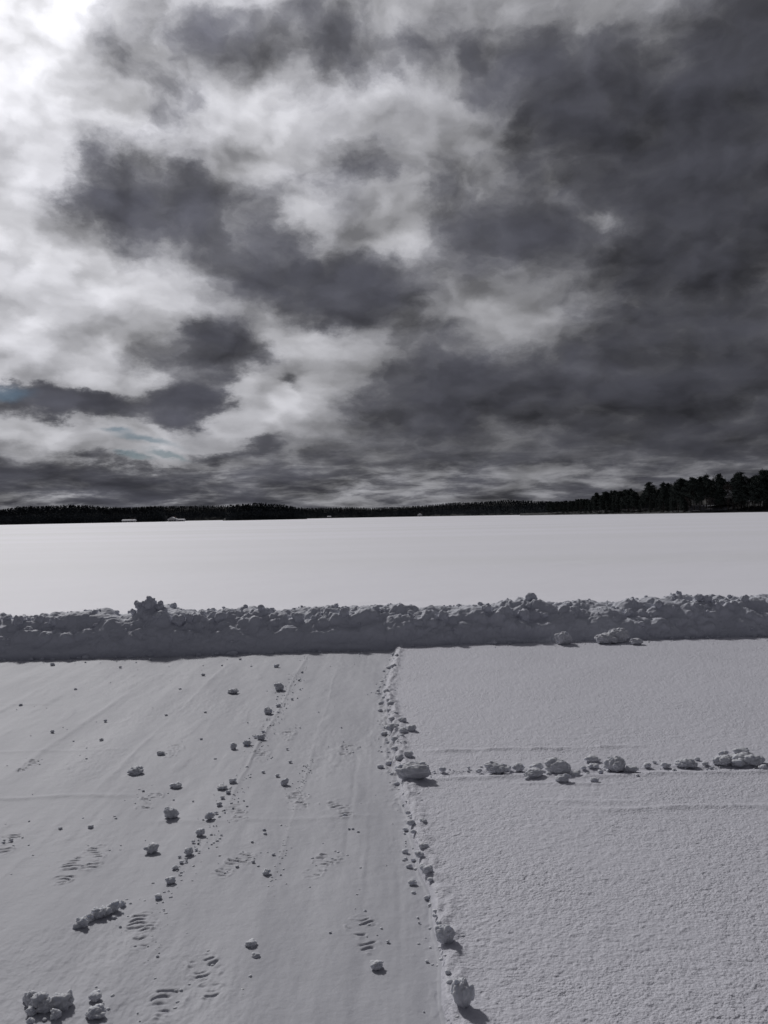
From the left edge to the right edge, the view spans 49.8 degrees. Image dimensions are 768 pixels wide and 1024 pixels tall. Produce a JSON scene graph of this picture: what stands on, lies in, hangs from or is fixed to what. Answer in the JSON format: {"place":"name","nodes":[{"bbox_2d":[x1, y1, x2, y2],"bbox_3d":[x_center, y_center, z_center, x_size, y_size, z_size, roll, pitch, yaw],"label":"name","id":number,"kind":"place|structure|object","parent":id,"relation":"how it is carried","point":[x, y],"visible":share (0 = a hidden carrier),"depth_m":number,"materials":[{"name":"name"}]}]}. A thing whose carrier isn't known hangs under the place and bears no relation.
{"place":"outdoors","nodes":[
{"label":"outdoors","id":0,"kind":"place"},
{"bbox_2d":[2,512,167,524],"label":"shore","id":1,"kind":"structure","parent":0,"point":[80,521],"depth_m":852.30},
{"bbox_2d":[0,504,167,524],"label":"woods","id":2,"kind":"object","parent":1,"relation":"on","point":[55,514],"visible":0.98,"depth_m":866.99,"materials":[{"name":"black plant"}]},
{"bbox_2d":[0,648,446,1023],"bbox_3d":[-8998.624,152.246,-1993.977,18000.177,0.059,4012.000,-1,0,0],"label":"scraped ground","id":3,"kind":"structure","parent":0,"point":[306,967],"depth_m":4.05,"materials":[{"name":"white snow"}]},
{"bbox_2d":[26,1017,34,1023],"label":"snow clump","id":4,"kind":"object","parent":3,"relation":"on","point":[30,1020],"visible":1,"depth_m":2.64,"materials":[{"name":"white"}]},
{"bbox_2d":[22,989,73,1019],"bbox_3d":[-1.123,1.613,2.721,0.189,0.065,0.110,-1,0,13],"label":"snow clump","id":5,"kind":"object","parent":3,"relation":"on","point":[56,1004],"visible":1,"depth_m":2.71,"materials":[{"name":"white snow"}]},
{"bbox_2d":[88,989,101,1001],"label":"snow clump","id":6,"kind":"object","parent":3,"relation":"on","point":[95,996],"visible":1,"depth_m":2.76,"materials":[{"name":"white snow"}]},
{"bbox_2d":[85,1003,105,1019],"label":"snow clump","id":7,"kind":"object","parent":3,"relation":"on","point":[97,1011],"visible":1,"depth_m":2.67,"materials":[{"name":"white snow"}]},
{"bbox_2d":[72,900,125,928],"bbox_3d":[-1.138,1.621,3.336,0.243,0.052,0.100,-1,0,-42],"label":"snow clump","id":8,"kind":"object","parent":3,"relation":"on","point":[98,913],"visible":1,"depth_m":3.33,"materials":[{"name":"white snow"}]},
{"bbox_2d":[127,765,143,775],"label":"snow clump","id":9,"kind":"object","parent":3,"relation":"on","point":[136,770],"visible":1,"depth_m":5.21,"materials":[{"name":"white snow"}]},
{"bbox_2d":[143,842,158,853],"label":"snow clump","id":10,"kind":"object","parent":3,"relation":"on","point":[151,848],"visible":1,"depth_m":3.98,"materials":[{"name":"white snow"}]},
{"bbox_2d":[154,893,161,899],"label":"snow clump","id":11,"kind":"object","parent":3,"relation":"on","point":[158,896],"visible":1,"depth_m":3.50,"materials":[{"name":"white"}]},
{"bbox_2d":[165,876,175,883],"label":"snow clump","id":12,"kind":"object","parent":3,"relation":"on","point":[170,880],"visible":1,"depth_m":3.64,"materials":[{"name":"white snow"}]},
{"bbox_2d":[163,806,178,818],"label":"snow clump","id":13,"kind":"object","parent":3,"relation":"on","point":[171,813],"visible":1,"depth_m":4.44,"materials":[{"name":"white snow"}]},
{"bbox_2d":[169,781,181,788],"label":"snow clump","id":14,"kind":"object","parent":3,"relation":"on","point":[177,785],"visible":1,"depth_m":4.94,"materials":[{"name":"white snow"}]},
{"bbox_2d":[184,847,193,855],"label":"snow clump","id":15,"kind":"object","parent":3,"relation":"on","point":[188,851],"visible":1,"depth_m":3.95,"materials":[{"name":"white snow"}]},
{"bbox_2d":[195,828,204,835],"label":"snow clump","id":16,"kind":"object","parent":3,"relation":"on","point":[200,832],"visible":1,"depth_m":4.20,"materials":[{"name":"white snow"}]},
{"bbox_2d":[205,811,214,819],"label":"snow clump","id":17,"kind":"object","parent":3,"relation":"on","point":[209,815],"visible":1,"depth_m":4.42,"materials":[{"name":"white snow"}]},
{"bbox_2d":[217,783,227,789],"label":"snow clump","id":18,"kind":"object","parent":3,"relation":"on","point":[221,786],"visible":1,"depth_m":4.90,"materials":[{"name":"white"}]},
{"bbox_2d":[227,688,238,693],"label":"snow clump","id":19,"kind":"object","parent":3,"relation":"on","point":[233,691],"visible":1,"depth_m":7.59,"materials":[{"name":"white"}]},
{"bbox_2d":[230,742,236,749],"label":"snow clump","id":20,"kind":"object","parent":3,"relation":"on","point":[233,746],"visible":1,"depth_m":5.75,"materials":[{"name":"white"}]},
{"bbox_2d":[242,740,251,744],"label":"snow clump","id":21,"kind":"object","parent":3,"relation":"on","point":[246,742],"visible":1,"depth_m":5.84,"materials":[{"name":"white"}]},
{"bbox_2d":[244,938,256,947],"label":"snow clump","id":22,"kind":"object","parent":3,"relation":"on","point":[251,943],"visible":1,"depth_m":3.09,"materials":[{"name":"white snow"}]},
{"bbox_2d":[251,952,259,957],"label":"snow clump","id":23,"kind":"object","parent":3,"relation":"on","point":[255,955],"visible":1,"depth_m":3.02,"materials":[{"name":"white"}]},
{"bbox_2d":[256,733,264,739],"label":"snow clump","id":24,"kind":"object","parent":3,"relation":"on","point":[261,737],"visible":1,"depth_m":5.99,"materials":[{"name":"white"}]},
{"bbox_2d":[262,869,270,875],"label":"snow clump","id":25,"kind":"object","parent":3,"relation":"on","point":[266,872],"visible":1,"depth_m":3.72,"materials":[{"name":"white"}]},
{"bbox_2d":[264,707,272,713],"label":"snow clump","id":26,"kind":"object","parent":3,"relation":"on","point":[268,710],"visible":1,"depth_m":6.79,"materials":[{"name":"white"}]},
{"bbox_2d":[274,682,283,690],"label":"snow clump","id":27,"kind":"object","parent":3,"relation":"on","point":[278,686],"visible":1,"depth_m":7.69,"materials":[{"name":"white snow"}]},
{"bbox_2d":[280,778,288,785],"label":"snow clump","id":28,"kind":"object","parent":3,"relation":"on","point":[284,782],"visible":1,"depth_m":4.96,"materials":[{"name":"white snow"}]},
{"bbox_2d":[370,960,383,969],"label":"snow clump","id":29,"kind":"object","parent":3,"relation":"on","point":[376,965],"visible":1,"depth_m":2.92,"materials":[{"name":"white snow"}]},
{"bbox_2d":[0,591,767,660],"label":"snow bank","id":30,"kind":"structure","parent":3,"relation":"on","point":[149,626],"depth_m":10.14,"materials":[{"name":"white snow"}]},
{"bbox_2d":[3,637,767,1021],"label":"snow crumbs","id":31,"kind":"object","parent":3,"relation":"on","point":[281,825],"visible":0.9,"depth_m":4.46,"materials":[{"name":"white snow"}]},
{"bbox_2d":[408,879,416,885],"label":"snow clump","id":32,"kind":"object","parent":3,"relation":"on","point":[412,882],"visible":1,"depth_m":3.59,"materials":[{"name":"white"}]},
{"bbox_2d":[223,509,306,520],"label":"wooded point","id":33,"kind":"structure","parent":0,"point":[257,519],"depth_m":936.25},
{"bbox_2d":[225,503,306,520],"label":"trees","id":34,"kind":"object","parent":33,"relation":"on","point":[261,511],"visible":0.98,"depth_m":939.80,"materials":[{"name":"black plant"}]},
{"bbox_2d":[59,484,700,520],"bbox_3d":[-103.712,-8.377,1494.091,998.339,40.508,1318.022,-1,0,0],"label":"distant hills","id":35,"kind":"structure","parent":0,"point":[212,518],"depth_m":1700.60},
{"bbox_2d":[0,512,767,616],"bbox_3d":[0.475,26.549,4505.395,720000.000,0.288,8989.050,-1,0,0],"label":"frozen lake","id":36,"kind":"structure","parent":0,"point":[418,562],"depth_m":23.83,"materials":[{"name":"white snow"}]},
{"bbox_2d":[121,518,136,522],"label":"cabin","id":37,"kind":"object","parent":36,"relation":"on","point":[129,520],"visible":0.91,"depth_m":889.98,"materials":[{"name":"white wood"}]},
{"bbox_2d":[167,516,177,521],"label":"cabin","id":38,"kind":"object","parent":36,"relation":"on","point":[171,519],"visible":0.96,"depth_m":904.98,"materials":[{"name":"white wood"}]},
{"bbox_2d":[104,500,654,520],"bbox_3d":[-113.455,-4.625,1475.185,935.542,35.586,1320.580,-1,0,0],"label":"distant woods","id":39,"kind":"object","parent":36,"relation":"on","point":[474,508],"visible":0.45,"depth_m":1701.54,"materials":[{"name":"black plant"}]},
{"bbox_2d":[0,0,767,510],"label":"sky","id":40,"kind":"structure","parent":0,"point":[306,254],"materials":[{"name":"grey"}]},
{"bbox_2d":[383,637,767,1023],"bbox_3d":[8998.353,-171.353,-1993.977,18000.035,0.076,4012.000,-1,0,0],"label":"snow ground","id":41,"kind":"structure","parent":0,"point":[611,897],"depth_m":4.12,"materials":[{"name":"white snow"}]},
{"bbox_2d":[385,723,396,730],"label":"snow clump","id":42,"kind":"object","parent":41,"relation":"on","point":[390,726],"visible":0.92,"depth_m":6.04,"materials":[{"name":"white snow"}]},
{"bbox_2d":[395,754,403,760],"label":"snow clump","id":43,"kind":"object","parent":41,"relation":"on","point":[399,757],"visible":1,"depth_m":5.30,"materials":[{"name":"white"}]},
{"bbox_2d":[398,717,406,721],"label":"snow clump","id":44,"kind":"object","parent":41,"relation":"on","point":[401,719],"visible":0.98,"depth_m":6.27,"materials":[{"name":"white"}]},
{"bbox_2d":[398,727,407,732],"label":"snow clump","id":45,"kind":"object","parent":41,"relation":"on","point":[403,730],"visible":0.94,"depth_m":5.96,"materials":[{"name":"white"}]},
{"bbox_2d":[403,751,412,757],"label":"snow clump","id":46,"kind":"object","parent":41,"relation":"on","point":[409,754],"visible":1,"depth_m":5.37,"materials":[{"name":"white"}]},
{"bbox_2d":[404,724,415,730],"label":"snow clump","id":47,"kind":"object","parent":41,"relation":"on","point":[411,727],"visible":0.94,"depth_m":6.00,"materials":[{"name":"white snow"}]},
{"bbox_2d":[406,819,414,825],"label":"snow clump","id":48,"kind":"object","parent":41,"relation":"on","point":[410,822],"visible":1,"depth_m":4.18,"materials":[{"name":"white"}]},
{"bbox_2d":[395,761,430,779],"bbox_3d":[0.173,1.548,4.944,0.217,0.114,0.155,-1,0,0],"label":"snow clump","id":49,"kind":"object","parent":41,"relation":"on","point":[416,770],"visible":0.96,"depth_m":4.90,"materials":[{"name":"white snow"}]},
{"bbox_2d":[414,851,423,857],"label":"snow clump","id":50,"kind":"object","parent":41,"relation":"on","point":[418,854],"visible":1,"depth_m":3.79,"materials":[{"name":"white snow"}]},
{"bbox_2d":[419,842,428,848],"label":"snow clump","id":51,"kind":"object","parent":41,"relation":"on","point":[422,845],"visible":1,"depth_m":3.88,"materials":[{"name":"white"}]},
{"bbox_2d":[419,864,432,874],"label":"snow clump","id":52,"kind":"object","parent":41,"relation":"on","point":[425,869],"visible":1,"depth_m":3.62,"materials":[{"name":"white snow"}]},
{"bbox_2d":[435,924,455,943],"bbox_3d":[0.226,1.547,3.035,0.078,0.081,0.056,-1,0,0],"label":"snow clump","id":53,"kind":"object","parent":41,"relation":"on","point":[445,933],"visible":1,"depth_m":3.02,"materials":[{"name":"white snow"}]},
{"bbox_2d":[451,977,474,1007],"bbox_3d":[0.248,1.537,2.639,0.069,0.105,0.059,-1,0,33],"label":"snow clump","id":54,"kind":"object","parent":41,"relation":"on","point":[463,992],"visible":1,"depth_m":2.62,"materials":[{"name":"white snow"}]},
{"bbox_2d":[484,761,510,773],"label":"snow clump","id":55,"kind":"object","parent":41,"relation":"on","point":[492,767],"visible":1,"depth_m":5.00,"materials":[{"name":"white snow"}]},
{"bbox_2d":[512,762,523,771],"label":"snow clump","id":56,"kind":"object","parent":41,"relation":"on","point":[518,766],"visible":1,"depth_m":5.04,"materials":[{"name":"white snow"}]},
{"bbox_2d":[523,767,543,777],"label":"snow clump","id":57,"kind":"object","parent":41,"relation":"on","point":[532,772],"visible":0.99,"depth_m":4.91,"materials":[{"name":"white snow"}]},
{"bbox_2d":[529,762,543,769],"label":"snow clump","id":58,"kind":"object","parent":41,"relation":"on","point":[540,765],"visible":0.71,"depth_m":5.04,"materials":[{"name":"white snow"}]},
{"bbox_2d":[544,757,570,773],"bbox_3d":[1.048,1.534,4.993,0.162,0.110,0.116,-1,0,0],"label":"snow clump","id":59,"kind":"object","parent":41,"relation":"on","point":[555,765],"visible":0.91,"depth_m":4.96,"materials":[{"name":"white snow"}]},
{"bbox_2d":[555,774,570,782],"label":"snow clump","id":60,"kind":"object","parent":41,"relation":"on","point":[563,778],"visible":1,"depth_m":4.80,"materials":[{"name":"white snow"}]},
{"bbox_2d":[554,631,572,644],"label":"snow clump","id":61,"kind":"object","parent":41,"relation":"on","point":[563,638],"visible":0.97,"depth_m":9.83,"materials":[{"name":"white snow"}]},
{"bbox_2d":[570,770,580,775],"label":"snow clump","id":62,"kind":"object","parent":41,"relation":"on","point":[576,772],"visible":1,"depth_m":4.91,"materials":[{"name":"white snow"}]},
{"bbox_2d":[584,754,600,761],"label":"snow clump","id":63,"kind":"object","parent":41,"relation":"on","point":[591,758],"visible":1,"depth_m":5.18,"materials":[{"name":"white snow"}]},
{"bbox_2d":[587,763,598,768],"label":"snow clump","id":64,"kind":"object","parent":41,"relation":"on","point":[593,765],"visible":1,"depth_m":5.05,"materials":[{"name":"white"}]},
{"bbox_2d":[590,777,598,781],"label":"snow clump","id":65,"kind":"object","parent":41,"relation":"on","point":[594,779],"visible":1,"depth_m":4.79,"materials":[{"name":"white"}]},
{"bbox_2d":[594,633,618,643],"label":"snow clump","id":66,"kind":"object","parent":41,"relation":"on","point":[605,638],"visible":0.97,"depth_m":9.85,"materials":[{"name":"white snow"}]},
{"bbox_2d":[603,756,625,771],"bbox_3d":[1.401,1.529,5.010,0.140,0.106,0.100,-1,0,0],"label":"snow clump","id":67,"kind":"object","parent":41,"relation":"on","point":[616,764],"visible":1,"depth_m":5.00,"materials":[{"name":"white snow"}]},
{"bbox_2d":[607,628,629,642],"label":"snow clump","id":68,"kind":"object","parent":41,"relation":"on","point":[622,635],"visible":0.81,"depth_m":9.92,"materials":[{"name":"white snow"}]},
{"bbox_2d":[623,765,638,771],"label":"snow clump","id":69,"kind":"object","parent":41,"relation":"on","point":[630,768],"visible":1,"depth_m":4.96,"materials":[{"name":"white snow"}]},
{"bbox_2d":[630,638,642,644],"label":"snow clump","id":70,"kind":"object","parent":41,"relation":"on","point":[636,641],"visible":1,"depth_m":9.73,"materials":[{"name":"white snow"}]},
{"bbox_2d":[661,763,670,767],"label":"snow clump","id":71,"kind":"object","parent":41,"relation":"on","point":[665,765],"visible":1,"depth_m":5.05,"materials":[{"name":"white"}]},
{"bbox_2d":[674,758,697,767],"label":"snow clump","id":72,"kind":"object","parent":41,"relation":"on","point":[686,763],"visible":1,"depth_m":5.04,"materials":[{"name":"white snow"}]},
{"bbox_2d":[712,754,732,765],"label":"snow clump","id":73,"kind":"object","parent":41,"relation":"on","point":[724,760],"visible":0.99,"depth_m":5.07,"materials":[{"name":"white snow"}]},
{"bbox_2d":[718,750,728,755],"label":"snow clump","id":74,"kind":"object","parent":41,"relation":"on","point":[725,752],"visible":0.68,"depth_m":5.26,"materials":[{"name":"white"}]},
{"bbox_2d":[731,759,745,766],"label":"snow clump","id":75,"kind":"object","parent":41,"relation":"on","point":[738,763],"visible":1,"depth_m":5.04,"materials":[{"name":"white snow"}]},
{"bbox_2d":[732,747,748,752],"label":"snow clump","id":76,"kind":"object","parent":41,"relation":"on","point":[740,749],"visible":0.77,"depth_m":5.32,"materials":[{"name":"white snow"}]},
{"bbox_2d":[731,752,764,765],"bbox_3d":[2.245,1.523,5.103,0.203,0.079,0.123,-1,0,19],"label":"snow clump","id":77,"kind":"object","parent":41,"relation":"on","point":[747,758],"visible":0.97,"depth_m":5.07,"materials":[{"name":"white snow"}]},
{"bbox_2d":[758,764,767,768],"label":"snow clump","id":78,"kind":"object","parent":41,"relation":"on","point":[763,766],"visible":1,"depth_m":4.97,"materials":[{"name":"white"}]},
{"bbox_2d":[520,501,767,515],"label":"wooded shore","id":79,"kind":"structure","parent":0,"point":[730,510],"depth_m":547.33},
{"bbox_2d":[592,495,598,509],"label":"pine tree","id":80,"kind":"object","parent":79,"relation":"on","point":[594,501],"visible":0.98,"depth_m":651.80,"materials":[{"name":"green plant"}]},
{"bbox_2d":[597,495,605,512],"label":"pine tree","id":81,"kind":"object","parent":79,"relation":"on","point":[601,498],"visible":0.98,"depth_m":642.65,"materials":[{"name":"green plant"}]},
{"bbox_2d":[602,491,608,507],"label":"pine tree","id":82,"kind":"object","parent":79,"relation":"on","point":[605,495],"visible":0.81,"depth_m":642.69,"materials":[{"name":"green plant"}]},
{"bbox_2d":[608,490,611,510],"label":"spruce tree","id":83,"kind":"object","parent":79,"relation":"on","point":[610,508],"visible":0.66,"depth_m":639.87,"materials":[{"name":"plant"}]},
{"bbox_2d":[611,499,616,513],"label":"spruce tree","id":84,"kind":"object","parent":79,"relation":"on","point":[613,508],"visible":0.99,"depth_m":621.16,"materials":[{"name":"plant"}]},
{"bbox_2d":[621,489,630,511],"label":"pine tree","id":85,"kind":"object","parent":79,"relation":"on","point":[626,495],"visible":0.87,"depth_m":601.31,"materials":[{"name":"green plant"}]},
{"bbox_2d":[627,491,639,506],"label":"pine tree","id":86,"kind":"object","parent":79,"relation":"on","point":[631,496],"visible":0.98,"depth_m":591.43,"materials":[{"name":"green plant"}]},
{"bbox_2d":[641,482,656,511],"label":"pine tree","id":87,"kind":"object","parent":79,"relation":"on","point":[648,491],"visible":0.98,"depth_m":566.05,"materials":[{"name":"green plant"}]},
{"bbox_2d":[648,497,652,510],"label":"spruce tree","id":88,"kind":"object","parent":79,"relation":"on","point":[651,506],"visible":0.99,"depth_m":564.12,"materials":[{"name":"plant"}]},
{"bbox_2d":[657,481,668,511],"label":"pine tree","id":89,"kind":"object","parent":79,"relation":"on","point":[664,488],"visible":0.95,"depth_m":543.59,"materials":[{"name":"green plant"}]},
{"bbox_2d":[668,492,674,511],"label":"spruce tree","id":90,"kind":"object","parent":79,"relation":"on","point":[671,504],"visible":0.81,"depth_m":529.63,"materials":[{"name":"plant"}]},
{"bbox_2d":[673,494,680,512],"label":"pine tree","id":91,"kind":"object","parent":79,"relation":"on","point":[676,497],"visible":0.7,"depth_m":519.43,"materials":[{"name":"green plant"}]},
{"bbox_2d":[668,484,687,502],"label":"pine tree","id":92,"kind":"object","parent":79,"relation":"on","point":[676,487],"visible":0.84,"depth_m":520.76,"materials":[{"name":"green plant"}]},
{"bbox_2d":[676,478,686,488],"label":"pine tree","id":93,"kind":"object","parent":79,"relation":"on","point":[681,480],"visible":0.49,"depth_m":523.82,"materials":[{"name":"green plant"}]},
{"bbox_2d":[679,486,686,511],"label":"spruce tree","id":94,"kind":"object","parent":79,"relation":"on","point":[683,504],"visible":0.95,"depth_m":512.81,"materials":[{"name":"plant"}]},
{"bbox_2d":[676,488,690,511],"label":"pine tree","id":95,"kind":"object","parent":79,"relation":"on","point":[681,492],"visible":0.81,"depth_m":512.45,"materials":[{"name":"green plant"}]},
{"bbox_2d":[682,477,700,509],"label":"pine tree","id":96,"kind":"object","parent":79,"relation":"on","point":[691,484],"visible":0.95,"depth_m":503.52,"materials":[{"name":"green plant"}]},
{"bbox_2d":[688,481,703,509],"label":"pine tree","id":97,"kind":"object","parent":79,"relation":"on","point":[699,487],"visible":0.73,"depth_m":502.37,"materials":[{"name":"green plant"}]},
{"bbox_2d":[693,489,706,511],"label":"pine tree","id":98,"kind":"object","parent":79,"relation":"on","point":[700,494],"visible":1,"depth_m":497.33,"materials":[{"name":"green plant"}]},
{"bbox_2d":[695,473,715,508],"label":"pine tree","id":99,"kind":"object","parent":79,"relation":"on","point":[708,483],"visible":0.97,"depth_m":499.32,"materials":[{"name":"green plant"}]},
{"bbox_2d":[709,473,730,508],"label":"pine tree","id":100,"kind":"object","parent":79,"relation":"on","point":[718,482],"visible":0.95,"depth_m":491.93,"materials":[{"name":"green plant"}]},
{"bbox_2d":[726,474,738,506],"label":"pine tree","id":101,"kind":"object","parent":79,"relation":"on","point":[731,480],"visible":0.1,"depth_m":490.38,"materials":[{"name":"green plant"}]},
{"bbox_2d":[731,479,745,510],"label":"pine tree","id":102,"kind":"object","parent":79,"relation":"on","point":[738,495],"visible":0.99,"depth_m":476.59,"materials":[{"name":"green plant"}]},
{"bbox_2d":[729,471,747,509],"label":"pine tree","id":103,"kind":"object","parent":79,"relation":"on","point":[739,474],"visible":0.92,"depth_m":478.15,"materials":[{"name":"green plant"}]},
{"bbox_2d":[739,480,747,509],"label":"spruce tree","id":104,"kind":"object","parent":79,"relation":"on","point":[746,503],"visible":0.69,"depth_m":478.47,"materials":[{"name":"plant"}]},
{"bbox_2d":[751,468,767,507],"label":"pine tree","id":105,"kind":"object","parent":79,"relation":"on","point":[762,475],"visible":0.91,"depth_m":469.41,"materials":[{"name":"green plant"}]},
{"bbox_2d":[688,504,729,511],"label":"snowy clearing","id":106,"kind":"structure","parent":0,"point":[717,507],"depth_m":501.04,"materials":[{"name":"white snow"}]},
{"bbox_2d":[702,495,735,504],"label":"cabin","id":107,"kind":"object","parent":106,"relation":"on","point":[713,501],"visible":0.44,"depth_m":500.02,"materials":[{"name":"grey wood"}]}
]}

